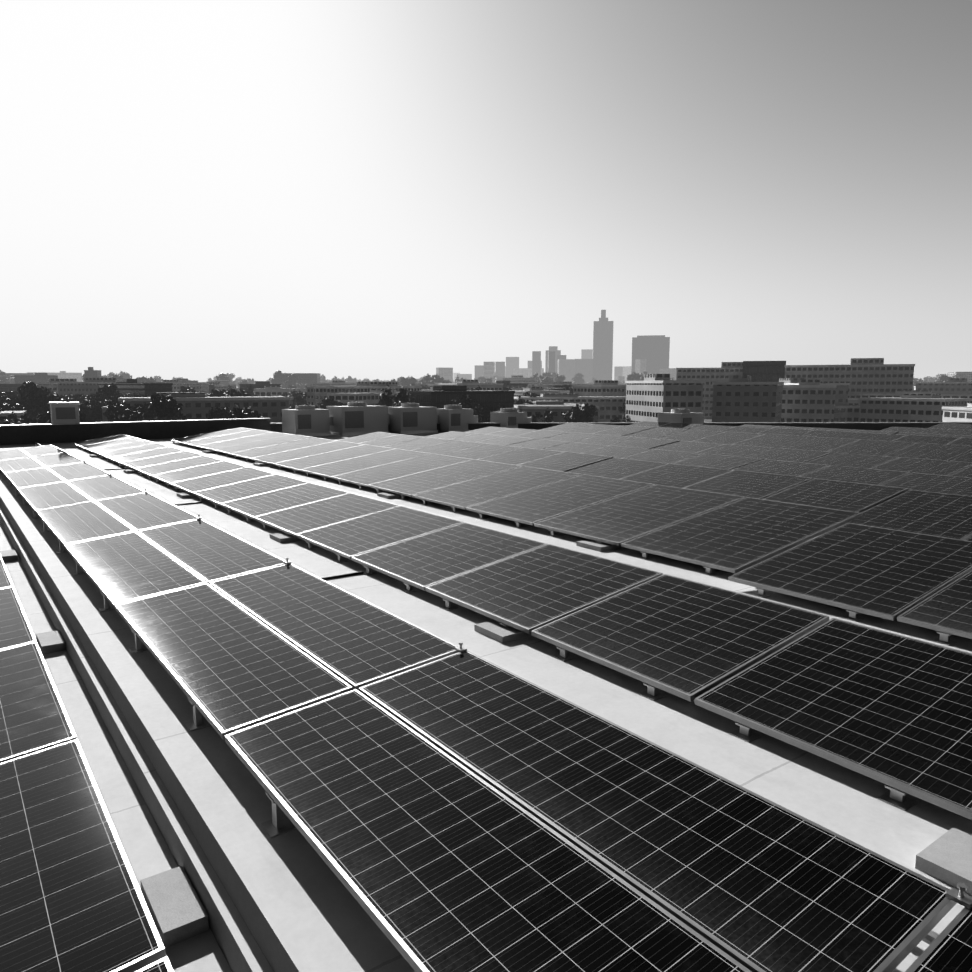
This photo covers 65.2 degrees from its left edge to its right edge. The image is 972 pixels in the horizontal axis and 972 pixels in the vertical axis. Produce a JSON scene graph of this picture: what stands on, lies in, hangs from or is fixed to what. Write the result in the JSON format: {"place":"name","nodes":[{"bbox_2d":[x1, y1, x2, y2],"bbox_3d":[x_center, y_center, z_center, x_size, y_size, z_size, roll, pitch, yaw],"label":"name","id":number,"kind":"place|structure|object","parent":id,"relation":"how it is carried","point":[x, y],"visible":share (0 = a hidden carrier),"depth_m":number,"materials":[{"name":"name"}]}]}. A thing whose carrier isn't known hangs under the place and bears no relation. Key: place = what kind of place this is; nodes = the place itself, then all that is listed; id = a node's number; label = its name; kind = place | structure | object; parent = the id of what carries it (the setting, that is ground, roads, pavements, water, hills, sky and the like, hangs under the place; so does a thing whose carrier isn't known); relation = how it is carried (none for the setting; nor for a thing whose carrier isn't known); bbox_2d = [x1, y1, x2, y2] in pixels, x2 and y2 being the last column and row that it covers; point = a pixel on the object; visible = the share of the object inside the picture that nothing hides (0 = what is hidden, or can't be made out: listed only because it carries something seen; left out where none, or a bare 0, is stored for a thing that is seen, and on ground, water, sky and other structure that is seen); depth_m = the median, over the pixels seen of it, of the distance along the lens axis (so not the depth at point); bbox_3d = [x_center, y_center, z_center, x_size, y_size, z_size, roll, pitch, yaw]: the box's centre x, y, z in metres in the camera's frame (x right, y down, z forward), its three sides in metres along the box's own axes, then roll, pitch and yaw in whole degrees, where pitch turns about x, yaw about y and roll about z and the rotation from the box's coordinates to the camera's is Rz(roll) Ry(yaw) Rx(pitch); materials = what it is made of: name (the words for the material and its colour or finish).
{"place":"outdoors","nodes":[
{"label":"outdoors","id":0,"kind":"place"},
{"bbox_2d":[30,387,711,423],"bbox_3d":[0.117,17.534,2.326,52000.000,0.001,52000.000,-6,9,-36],"label":"ground","id":1,"kind":"structure","parent":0,"point":[707,419],"depth_m":383.23,"materials":[{"name":"grey"}]},
{"bbox_2d":[0,384,21,393],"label":"building","id":2,"kind":"structure","parent":1,"relation":"on","point":[7,387],"depth_m":516.71,"materials":[{"name":"grey concrete"}]},
{"bbox_2d":[0,403,24,410],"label":"tree","id":3,"kind":"object","parent":1,"relation":"on","point":[4,407],"visible":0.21,"depth_m":237.77,"materials":[{"name":"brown plant"}]},
{"bbox_2d":[0,410,26,424],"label":"building","id":4,"kind":"structure","parent":1,"relation":"on","point":[4,414],"depth_m":217.98,"materials":[{"name":"brick"}]},
{"bbox_2d":[10,381,44,423],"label":"tree","id":5,"kind":"object","parent":1,"relation":"on","point":[23,390],"visible":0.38,"depth_m":252.11,"materials":[{"name":"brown plant"}]},
{"bbox_2d":[10,373,57,385],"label":"building","id":6,"kind":"structure","parent":1,"relation":"on","point":[35,377],"depth_m":923.89,"materials":[{"name":"grey concrete"}]},
{"bbox_2d":[22,387,58,418],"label":"tree","id":7,"kind":"object","parent":1,"relation":"on","point":[35,405],"visible":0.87,"depth_m":250.85,"materials":[{"name":"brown plant"}]},
{"bbox_2d":[37,401,55,423],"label":"tree","id":8,"kind":"object","parent":1,"relation":"on","point":[44,420],"visible":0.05,"depth_m":171.36,"materials":[{"name":"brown plant"}]},
{"bbox_2d":[27,371,81,381],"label":"building","id":9,"kind":"structure","parent":1,"relation":"on","point":[65,375],"depth_m":1999.46,"materials":[{"name":"concrete"}]},
{"bbox_2d":[34,379,76,393],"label":"building","id":10,"kind":"structure","parent":1,"relation":"on","point":[52,385],"depth_m":425.49,"materials":[{"name":"concrete"}]},
{"bbox_2d":[43,394,67,411],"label":"tree","id":11,"kind":"object","parent":1,"relation":"on","point":[55,398],"visible":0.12,"depth_m":251.36,"materials":[{"name":"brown plant"}]},
{"bbox_2d":[69,394,89,402],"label":"tree","id":12,"kind":"object","parent":1,"relation":"on","point":[79,398],"visible":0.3,"depth_m":313.28,"materials":[{"name":"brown plant"}]},
{"bbox_2d":[84,367,101,377],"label":"building","id":13,"kind":"structure","parent":1,"relation":"on","point":[90,372],"depth_m":940.49,"materials":[{"name":"grey concrete"}]},
{"bbox_2d":[79,397,106,422],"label":"tree","id":14,"kind":"object","parent":1,"relation":"on","point":[91,409],"visible":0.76,"depth_m":247.81,"materials":[{"name":"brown plant"}]},
{"bbox_2d":[94,383,119,402],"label":"tree","id":15,"kind":"object","parent":1,"relation":"on","point":[107,390],"visible":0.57,"depth_m":282.12,"materials":[{"name":"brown plant"}]},
{"bbox_2d":[57,378,165,395],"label":"city block","id":16,"kind":"structure","parent":1,"relation":"on","point":[87,386],"depth_m":412.77,"materials":[{"name":"brick"}]},
{"bbox_2d":[103,399,135,416],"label":"tree","id":17,"kind":"object","parent":1,"relation":"on","point":[115,407],"visible":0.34,"depth_m":214.81,"materials":[{"name":"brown plant"}]},
{"bbox_2d":[107,406,143,421],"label":"tree","id":18,"kind":"object","parent":1,"relation":"on","point":[127,413],"visible":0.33,"depth_m":201.88,"materials":[{"name":"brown plant"}]},
{"bbox_2d":[114,413,150,420],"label":"tree","id":19,"kind":"object","parent":1,"relation":"on","point":[145,416],"visible":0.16,"depth_m":202.03,"materials":[{"name":"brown plant"}]},
{"bbox_2d":[98,379,172,396],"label":"city block","id":20,"kind":"structure","parent":1,"relation":"on","point":[131,387],"depth_m":341.34,"materials":[{"name":"grey concrete"}]},
{"bbox_2d":[147,392,182,420],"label":"tree","id":21,"kind":"object","parent":1,"relation":"on","point":[163,406],"visible":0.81,"depth_m":197.90,"materials":[{"name":"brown plant"}]},
{"bbox_2d":[163,380,208,393],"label":"building","id":22,"kind":"structure","parent":1,"relation":"on","point":[197,387],"depth_m":586.18,"materials":[{"name":"concrete"}]},
{"bbox_2d":[118,392,289,422],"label":"building","id":23,"kind":"structure","parent":1,"relation":"on","point":[197,405],"depth_m":234.25,"materials":[{"name":"brick"}]},
{"bbox_2d":[209,389,230,396],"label":"tree","id":24,"kind":"object","parent":1,"relation":"on","point":[215,393],"visible":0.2,"depth_m":291.48,"materials":[{"name":"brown plant"}]},
{"bbox_2d":[208,406,232,418],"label":"tree","id":25,"kind":"object","parent":1,"relation":"on","point":[219,414],"visible":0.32,"depth_m":187.33,"materials":[{"name":"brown plant"}]},
{"bbox_2d":[224,388,249,396],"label":"tree","id":26,"kind":"object","parent":1,"relation":"on","point":[234,393],"visible":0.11,"depth_m":266.61,"materials":[{"name":"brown plant"}]},
{"bbox_2d":[232,405,261,418],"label":"tree","id":27,"kind":"object","parent":1,"relation":"on","point":[239,413],"visible":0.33,"depth_m":182.63,"materials":[{"name":"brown plant"}]},
{"bbox_2d":[239,381,280,391],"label":"building","id":28,"kind":"structure","parent":1,"relation":"on","point":[259,384],"depth_m":570.01,"materials":[{"name":"grey concrete"}]},
{"bbox_2d":[269,370,285,386],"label":"tree","id":29,"kind":"object","parent":1,"relation":"on","point":[278,377],"visible":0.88,"depth_m":1098.69,"materials":[{"name":"grey plant"}]},
{"bbox_2d":[254,386,306,396],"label":"building","id":30,"kind":"structure","parent":1,"relation":"on","point":[275,390],"depth_m":463.66,"materials":[{"name":"concrete"}]},
{"bbox_2d":[284,374,298,387],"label":"tree","id":31,"kind":"object","parent":1,"relation":"on","point":[292,379],"visible":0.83,"depth_m":1066.43,"materials":[{"name":"grey plant"}]},
{"bbox_2d":[286,390,307,407],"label":"tree","id":32,"kind":"object","parent":1,"relation":"on","point":[298,399],"visible":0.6,"depth_m":369.12,"materials":[{"name":"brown plant"}]},
{"bbox_2d":[281,373,320,387],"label":"building","id":33,"kind":"structure","parent":1,"relation":"on","point":[309,379],"depth_m":1185.72,"materials":[{"name":"grey concrete"}]},
{"bbox_2d":[318,397,341,408],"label":"tree","id":34,"kind":"object","parent":1,"relation":"on","point":[328,402],"visible":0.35,"depth_m":290.09,"materials":[{"name":"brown plant"}]},
{"bbox_2d":[312,381,355,385],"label":"building","id":35,"kind":"structure","parent":1,"relation":"on","point":[338,383],"depth_m":649.63,"materials":[{"name":"concrete"}]},
{"bbox_2d":[306,382,368,405],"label":"city block","id":36,"kind":"structure","parent":1,"relation":"on","point":[311,395],"depth_m":376.78,"materials":[{"name":"brick"}]},
{"bbox_2d":[314,382,421,406],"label":"building","id":37,"kind":"structure","parent":1,"relation":"on","point":[321,392],"depth_m":347.60,"materials":[{"name":"concrete"}]},
{"bbox_2d":[327,389,409,405],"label":"city block","id":38,"kind":"structure","parent":1,"relation":"on","point":[372,396],"depth_m":314.93,"materials":[{"name":"concrete"}]},
{"bbox_2d":[380,384,408,406],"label":"tree","id":39,"kind":"object","parent":1,"relation":"on","point":[387,399],"visible":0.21,"depth_m":211.63,"materials":[{"name":"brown plant"}]},
{"bbox_2d":[436,368,452,382],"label":"building","id":40,"kind":"structure","parent":1,"relation":"on","point":[446,373],"depth_m":2131.59,"materials":[{"name":"concrete"}]},
{"bbox_2d":[409,386,514,422],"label":"building","id":41,"kind":"structure","parent":1,"relation":"on","point":[440,397],"depth_m":248.46,"materials":[{"name":"grey concrete"}]},
{"bbox_2d":[451,393,481,419],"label":"tree","id":42,"kind":"object","parent":1,"relation":"on","point":[466,401],"visible":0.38,"depth_m":217.36,"materials":[{"name":"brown plant"}]},
{"bbox_2d":[439,380,502,390],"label":"building","id":43,"kind":"structure","parent":1,"relation":"on","point":[472,384],"depth_m":431.48,"materials":[{"name":"concrete"}]},
{"bbox_2d":[484,362,494,382],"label":"building","id":44,"kind":"structure","parent":1,"relation":"on","point":[489,369],"depth_m":2053.09,"materials":[{"name":"concrete"}]},
{"bbox_2d":[513,368,543,377],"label":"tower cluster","id":45,"kind":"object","parent":1,"relation":"on","point":[526,372],"visible":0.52,"depth_m":2765.52,"materials":[{"name":"concrete"}]},
{"bbox_2d":[509,387,569,395],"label":"building","id":46,"kind":"structure","parent":1,"relation":"on","point":[538,390],"depth_m":369.59,"materials":[{"name":"concrete"}]},
{"bbox_2d":[532,408,553,421],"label":"tree","id":47,"kind":"object","parent":1,"relation":"on","point":[549,418],"visible":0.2,"depth_m":215.11,"materials":[{"name":"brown plant"}]},
{"bbox_2d":[548,351,554,373],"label":"building","id":48,"kind":"structure","parent":1,"relation":"on","point":[551,361],"depth_m":2126.47,"materials":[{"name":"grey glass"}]},
{"bbox_2d":[545,346,560,373],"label":"building","id":49,"kind":"structure","parent":1,"relation":"on","point":[554,348],"depth_m":2655.84,"materials":[{"name":"grey concrete"}]},
{"bbox_2d":[514,401,598,421],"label":"city block","id":50,"kind":"structure","parent":1,"relation":"on","point":[558,408],"depth_m":245.34,"materials":[{"name":"concrete"}]},
{"bbox_2d":[557,359,574,382],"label":"building","id":51,"kind":"structure","parent":1,"relation":"on","point":[566,368],"depth_m":2327.18,"materials":[{"name":"concrete"}]},
{"bbox_2d":[514,393,625,421],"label":"building","id":52,"kind":"structure","parent":1,"relation":"on","point":[610,407],"depth_m":296.59,"materials":[{"name":"concrete"}]},
{"bbox_2d":[570,403,596,421],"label":"tree","id":53,"kind":"object","parent":1,"relation":"on","point":[587,412],"visible":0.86,"depth_m":227.25,"materials":[{"name":"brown plant"}]},
{"bbox_2d":[572,380,625,395],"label":"building","id":54,"kind":"structure","parent":1,"relation":"on","point":[605,388],"depth_m":354.90,"materials":[{"name":"concrete"}]},
{"bbox_2d":[635,359,645,375],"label":"building","id":55,"kind":"structure","parent":1,"relation":"on","point":[640,366],"depth_m":2129.58,"materials":[{"name":"concrete"}]},
{"bbox_2d":[631,335,669,374],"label":"high-rise building","id":56,"kind":"structure","parent":1,"relation":"on","point":[653,350],"depth_m":2216.79,"materials":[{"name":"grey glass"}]},
{"bbox_2d":[659,368,676,379],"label":"building","id":57,"kind":"structure","parent":1,"relation":"on","point":[672,372],"depth_m":2061.75,"materials":[{"name":"concrete"}]},
{"bbox_2d":[676,362,742,417],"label":"office block","id":58,"kind":"structure","parent":1,"relation":"on","point":[709,376],"depth_m":399.85,"materials":[{"name":"grey concrete"}]},
{"bbox_2d":[743,361,785,381],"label":"dark office block","id":59,"kind":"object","parent":1,"relation":"on","point":[765,371],"visible":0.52,"depth_m":381.02,"materials":[{"name":"grey concrete"}]},
{"bbox_2d":[833,405,858,421],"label":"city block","id":60,"kind":"structure","parent":1,"relation":"on","point":[846,413],"depth_m":275.29,"materials":[{"name":"concrete"}]},
{"bbox_2d":[784,358,914,397],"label":"office block","id":61,"kind":"structure","parent":1,"relation":"on","point":[868,375],"depth_m":355.53,"materials":[{"name":"concrete"}]},
{"bbox_2d":[0,432,971,971],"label":"roof slab","id":62,"kind":"structure","parent":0,"point":[176,792],"depth_m":3.66,"materials":[{"name":"white concrete"}]},
{"bbox_2d":[48,402,79,423],"bbox_3d":[-12.279,-2.135,22.140,0.760,0.620,0.360,-6,9,-36],"label":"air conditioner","id":63,"kind":"object","parent":62,"relation":"on","point":[64,412],"visible":1,"depth_m":22.00,"materials":[{"name":"grey paint"}]},
{"bbox_2d":[0,555,173,971],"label":"solar row","id":64,"kind":"object","parent":62,"relation":"on","point":[72,898],"visible":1,"depth_m":2.99,"materials":[{"name":"black glass"}]},
{"bbox_2d":[281,405,332,435],"bbox_3d":[-5.840,-2.192,25.293,1.600,0.995,1.200,-6,9,-36],"label":"hvac unit","id":65,"kind":"object","parent":62,"relation":"on","point":[307,420],"visible":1,"depth_m":24.80,"materials":[{"name":"silver metal"}]},
{"bbox_2d":[326,402,389,435],"bbox_3d":[-4.238,-2.326,25.951,2.100,1.085,1.300,-6,9,-36],"label":"hvac unit","id":66,"kind":"object","parent":62,"relation":"on","point":[355,418],"visible":0.94,"depth_m":25.32,"materials":[{"name":"silver metal"}]},
{"bbox_2d":[388,403,437,433],"bbox_3d":[-2.506,-2.390,26.619,1.850,1.035,1.250,-6,9,-36],"label":"hvac unit","id":67,"kind":"object","parent":62,"relation":"on","point":[410,418],"visible":0.95,"depth_m":26.03,"materials":[{"name":"silver metal"}]},
{"bbox_2d":[437,405,477,432],"bbox_3d":[-1.030,-2.415,27.105,1.450,0.955,1.100,-6,9,-36],"label":"hvac unit","id":68,"kind":"object","parent":62,"relation":"on","point":[457,418],"visible":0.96,"depth_m":26.60,"materials":[{"name":"silver metal"}]},
{"bbox_2d":[0,445,971,971],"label":"solar row","id":69,"kind":"object","parent":62,"relation":"on","point":[444,805],"visible":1,"depth_m":2.71,"materials":[{"name":"black glass"}]},
{"bbox_2d":[0,450,971,947],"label":"ballast blocks","id":70,"kind":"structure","parent":62,"relation":"on","point":[178,912],"depth_m":2.82,"materials":[{"name":"concrete"}]},
{"bbox_2d":[0,417,971,444],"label":"roof parapet","id":71,"kind":"structure","parent":62,"relation":"on","point":[16,434],"depth_m":23.86,"materials":[{"name":"grey concrete"}]},
{"bbox_2d":[35,442,938,944],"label":"cable conduits","id":72,"kind":"object","parent":62,"relation":"on","point":[929,936],"visible":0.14,"depth_m":6.65,"materials":[{"name":"grey"}]},
{"bbox_2d":[490,408,531,427],"bbox_3d":[0.955,-2.375,27.256,1.350,0.835,1.000,-6,9,-36],"label":"hvac unit","id":73,"kind":"object","parent":62,"relation":"on","point":[508,417],"visible":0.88,"depth_m":26.80,"materials":[{"name":"silver metal"}]},
{"bbox_2d":[170,427,861,575],"bbox_3d":[-2.652,-0.488,14.846,2.113,0.394,19.200,-6,9,-36],"label":"solar row","id":74,"kind":"object","parent":62,"relation":"on","point":[709,531],"visible":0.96,"depth_m":9.52,"materials":[{"name":"black glass"}]},
{"bbox_2d":[73,434,971,819],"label":"solar row","id":75,"kind":"object","parent":62,"relation":"on","point":[893,712],"visible":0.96,"depth_m":4.66,"materials":[{"name":"black glass"}]},
{"bbox_2d":[337,432,971,540],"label":"solar row","id":76,"kind":"object","parent":62,"relation":"on","point":[924,512],"visible":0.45,"depth_m":10.62,"materials":[{"name":"black glass"}]},
{"bbox_2d":[658,409,703,423],"bbox_3d":[6.911,-2.284,26.583,1.550,0.835,1.100,-6,9,-36],"label":"hvac unit","id":77,"kind":"object","parent":62,"relation":"on","point":[680,416],"visible":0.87,"depth_m":26.13,"materials":[{"name":"silver metal"}]},
{"bbox_2d":[424,431,971,495],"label":"solar row","id":78,"kind":"object","parent":62,"relation":"on","point":[956,485],"visible":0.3,"depth_m":13.44,"materials":[{"name":"black glass"}]},
{"bbox_2d":[465,426,971,477],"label":"solar row","id":79,"kind":"object","parent":62,"relation":"on","point":[938,467],"visible":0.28,"depth_m":15.85,"materials":[{"name":"black glass"}]},
{"bbox_2d":[540,422,971,461],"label":"solar row","id":80,"kind":"object","parent":62,"relation":"on","point":[948,452],"visible":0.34,"depth_m":18.77,"materials":[{"name":"black glass"}]},
{"bbox_2d":[629,421,971,445],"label":"solar row","id":81,"kind":"object","parent":62,"relation":"on","point":[891,437],"visible":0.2,"depth_m":20.98,"materials":[{"name":"black glass"}]},
{"bbox_2d":[728,523,971,645],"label":"solar row","id":82,"kind":"object","parent":62,"relation":"on","point":[912,578],"visible":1,"depth_m":6.03,"materials":[{"name":"black glass"}]},
{"bbox_2d":[740,424,971,437],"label":"solar row","id":83,"kind":"object","parent":62,"relation":"on","point":[848,430],"visible":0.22,"depth_m":22.60,"materials":[{"name":"black glass"}]},
{"bbox_2d":[880,426,971,435],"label":"solar row","id":84,"kind":"object","parent":62,"relation":"on","point":[934,431],"visible":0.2,"depth_m":22.80,"materials":[{"name":"black glass"}]},
{"bbox_2d":[929,423,971,429],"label":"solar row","id":85,"kind":"object","parent":62,"relation":"on","point":[954,426],"visible":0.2,"depth_m":25.32,"materials":[{"name":"black glass"}]},
{"bbox_2d":[0,0,971,381],"label":"sky","id":86,"kind":"structure","parent":0,"point":[197,190],"materials":[{"name":"white"}]},
{"bbox_2d":[495,362,504,376],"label":"building","id":87,"kind":"structure","parent":0,"point":[499,367],"depth_m":2569.16,"materials":[{"name":"grey"}]},
{"bbox_2d":[496,380,527,387],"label":"building","id":88,"kind":"structure","parent":0,"point":[506,383],"depth_m":531.70,"materials":[{"name":"grey concrete"}]},
{"bbox_2d":[506,357,518,377],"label":"building","id":89,"kind":"structure","parent":0,"point":[512,363],"depth_m":3257.81,"materials":[{"name":"grey"}]},
{"bbox_2d":[503,375,536,386],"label":"building","id":90,"kind":"structure","parent":0,"point":[520,379],"depth_m":954.15,"materials":[{"name":"concrete"}]},
{"bbox_2d":[532,351,540,376],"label":"tower","id":91,"kind":"structure","parent":0,"point":[536,362],"depth_m":2463.39,"materials":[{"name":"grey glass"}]},
{"bbox_2d":[575,359,592,383],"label":"tower","id":92,"kind":"structure","parent":0,"point":[584,367],"depth_m":2548.96,"materials":[{"name":"grey"}]},
{"bbox_2d":[581,349,592,358],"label":"building","id":93,"kind":"structure","parent":0,"point":[586,353],"depth_m":3421.49,"materials":[{"name":"grey"}]},
{"bbox_2d":[593,318,612,379],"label":"tall tower","id":94,"kind":"structure","parent":0,"point":[602,348],"depth_m":2435.26,"materials":[{"name":"grey concrete"}]},
{"bbox_2d":[625,374,704,421],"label":"office building","id":95,"kind":"structure","parent":0,"point":[650,397],"depth_m":232.06,"materials":[{"name":"concrete"}]},
{"bbox_2d":[712,375,783,421],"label":"office building","id":96,"kind":"structure","parent":0,"point":[740,398],"depth_m":241.97,"materials":[{"name":"brick"}]},
{"bbox_2d":[781,380,836,421],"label":"office building","id":97,"kind":"structure","parent":0,"point":[808,401],"depth_m":265.47,"materials":[{"name":"concrete"}]},
{"bbox_2d":[779,378,849,404],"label":"city block","id":98,"kind":"structure","parent":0,"point":[841,393],"depth_m":291.65,"materials":[{"name":"brick"}]},
{"bbox_2d":[858,394,971,421],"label":"building","id":99,"kind":"structure","parent":0,"point":[916,408],"depth_m":258.81,"materials":[{"name":"concrete"}]},
{"bbox_2d":[860,390,971,397],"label":"city block","id":100,"kind":"structure","parent":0,"point":[898,393],"depth_m":340.89,"materials":[{"name":"concrete"}]},
{"bbox_2d":[915,378,971,393],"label":"edge block","id":101,"kind":"structure","parent":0,"point":[957,386],"depth_m":442.54,"materials":[{"name":"concrete"}]},
{"bbox_2d":[942,403,971,421],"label":"building","id":102,"kind":"structure","parent":0,"point":[957,413],"depth_m":223.41,"materials":[{"name":"concrete"}]},
{"bbox_2d":[947,372,971,381],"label":"building","id":103,"kind":"structure","parent":0,"point":[967,374],"depth_m":1032.09,"materials":[{"name":"brick"}]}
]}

